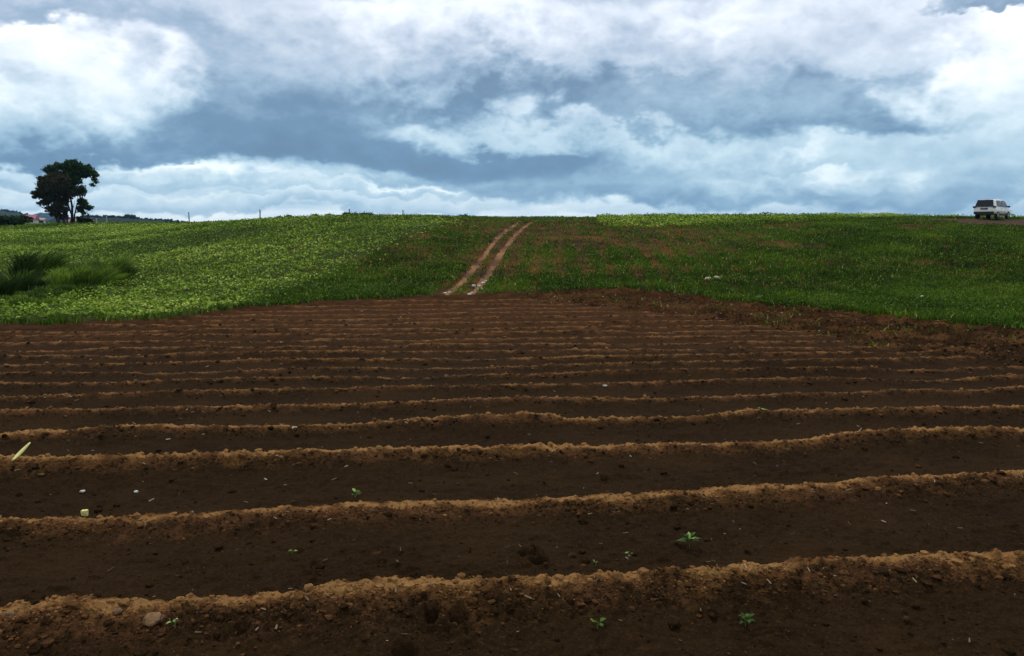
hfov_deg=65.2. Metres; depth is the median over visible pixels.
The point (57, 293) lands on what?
tall grass clump
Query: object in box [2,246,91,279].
tall grass clump
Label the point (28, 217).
bush
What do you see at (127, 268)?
tall grass clump
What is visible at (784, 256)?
weedy grass
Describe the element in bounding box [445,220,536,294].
wheel track
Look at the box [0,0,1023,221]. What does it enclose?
sky
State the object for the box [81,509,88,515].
corn piece
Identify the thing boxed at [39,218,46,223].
farmhouse
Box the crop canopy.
[0,213,482,323]
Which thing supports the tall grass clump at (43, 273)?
on the field ground at (577, 241)
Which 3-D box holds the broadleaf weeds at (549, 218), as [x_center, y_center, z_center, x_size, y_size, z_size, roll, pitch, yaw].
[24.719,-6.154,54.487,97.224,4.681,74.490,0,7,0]
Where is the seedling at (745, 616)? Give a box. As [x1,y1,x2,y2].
[738,612,754,626]
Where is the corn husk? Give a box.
[12,442,30,459]
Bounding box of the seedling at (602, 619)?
[591,617,606,628]
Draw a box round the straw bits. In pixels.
[0,286,1023,654]
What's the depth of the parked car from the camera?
72.32 m
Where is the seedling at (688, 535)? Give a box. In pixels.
[677,532,699,547]
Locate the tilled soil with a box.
[0,287,1023,655]
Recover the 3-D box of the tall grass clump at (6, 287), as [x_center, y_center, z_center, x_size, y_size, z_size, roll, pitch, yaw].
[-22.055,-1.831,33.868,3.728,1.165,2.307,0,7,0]
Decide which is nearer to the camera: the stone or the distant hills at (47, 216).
the stone
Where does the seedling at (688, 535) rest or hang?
on the tilled soil
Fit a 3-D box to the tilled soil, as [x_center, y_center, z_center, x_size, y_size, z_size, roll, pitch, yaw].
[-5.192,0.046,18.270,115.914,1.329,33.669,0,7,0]
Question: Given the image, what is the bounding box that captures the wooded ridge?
[46,217,171,222]
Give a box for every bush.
[0,215,29,225]
[5,215,33,222]
[75,216,93,223]
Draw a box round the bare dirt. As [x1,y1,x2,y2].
[922,218,1023,225]
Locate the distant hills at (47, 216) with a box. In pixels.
[33,212,68,220]
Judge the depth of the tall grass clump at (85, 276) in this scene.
39.45 m
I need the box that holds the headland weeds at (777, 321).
[522,287,1023,345]
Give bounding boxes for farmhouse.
[26,215,39,223]
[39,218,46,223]
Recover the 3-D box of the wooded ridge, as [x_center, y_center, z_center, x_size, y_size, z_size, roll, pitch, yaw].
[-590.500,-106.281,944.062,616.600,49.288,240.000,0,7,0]
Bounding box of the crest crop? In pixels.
[596,212,1023,227]
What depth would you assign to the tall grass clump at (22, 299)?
29.07 m
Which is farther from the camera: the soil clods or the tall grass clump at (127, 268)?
the tall grass clump at (127, 268)
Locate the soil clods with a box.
[0,286,1023,655]
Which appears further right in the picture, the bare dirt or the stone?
the bare dirt
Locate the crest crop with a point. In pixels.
(637, 217)
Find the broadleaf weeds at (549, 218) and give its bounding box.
[183,214,1023,328]
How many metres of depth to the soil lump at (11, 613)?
3.36 m
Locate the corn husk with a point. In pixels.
(21, 451)
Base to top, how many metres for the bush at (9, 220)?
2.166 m
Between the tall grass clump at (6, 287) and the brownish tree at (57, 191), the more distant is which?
the brownish tree at (57, 191)
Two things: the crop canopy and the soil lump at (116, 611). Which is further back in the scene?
the crop canopy
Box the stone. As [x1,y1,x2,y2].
[142,612,164,626]
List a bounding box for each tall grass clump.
[0,269,49,291]
[0,274,25,295]
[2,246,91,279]
[7,295,62,306]
[26,284,106,296]
[27,290,70,299]
[37,262,89,280]
[41,264,130,285]
[80,252,146,279]
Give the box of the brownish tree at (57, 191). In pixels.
[29,171,79,222]
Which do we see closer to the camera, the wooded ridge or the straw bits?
the straw bits
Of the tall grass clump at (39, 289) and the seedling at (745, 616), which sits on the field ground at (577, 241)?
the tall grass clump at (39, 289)
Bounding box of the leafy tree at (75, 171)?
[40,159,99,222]
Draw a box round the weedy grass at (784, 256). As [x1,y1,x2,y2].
[0,215,1023,329]
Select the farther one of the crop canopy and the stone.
the crop canopy
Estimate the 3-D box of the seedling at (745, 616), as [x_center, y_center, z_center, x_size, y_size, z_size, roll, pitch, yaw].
[1.021,1.270,3.471,0.071,0.073,0.076,4,8,32]
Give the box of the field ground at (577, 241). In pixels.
[0,216,1023,329]
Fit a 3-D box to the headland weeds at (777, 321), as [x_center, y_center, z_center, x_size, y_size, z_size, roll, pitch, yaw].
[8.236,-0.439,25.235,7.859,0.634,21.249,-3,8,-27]
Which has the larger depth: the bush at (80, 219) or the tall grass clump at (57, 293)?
the bush at (80, 219)
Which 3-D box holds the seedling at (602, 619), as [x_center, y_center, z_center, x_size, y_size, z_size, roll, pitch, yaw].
[0.369,1.261,3.408,0.079,0.067,0.056,0,7,-3]
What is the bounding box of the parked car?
[973,198,1011,218]
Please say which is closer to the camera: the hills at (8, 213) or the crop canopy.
the crop canopy
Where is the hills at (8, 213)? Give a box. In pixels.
[0,211,20,215]
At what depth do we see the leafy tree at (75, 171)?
136.25 m
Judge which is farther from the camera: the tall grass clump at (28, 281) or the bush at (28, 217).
the bush at (28, 217)
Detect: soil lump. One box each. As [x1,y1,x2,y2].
[2,610,15,617]
[112,607,122,614]

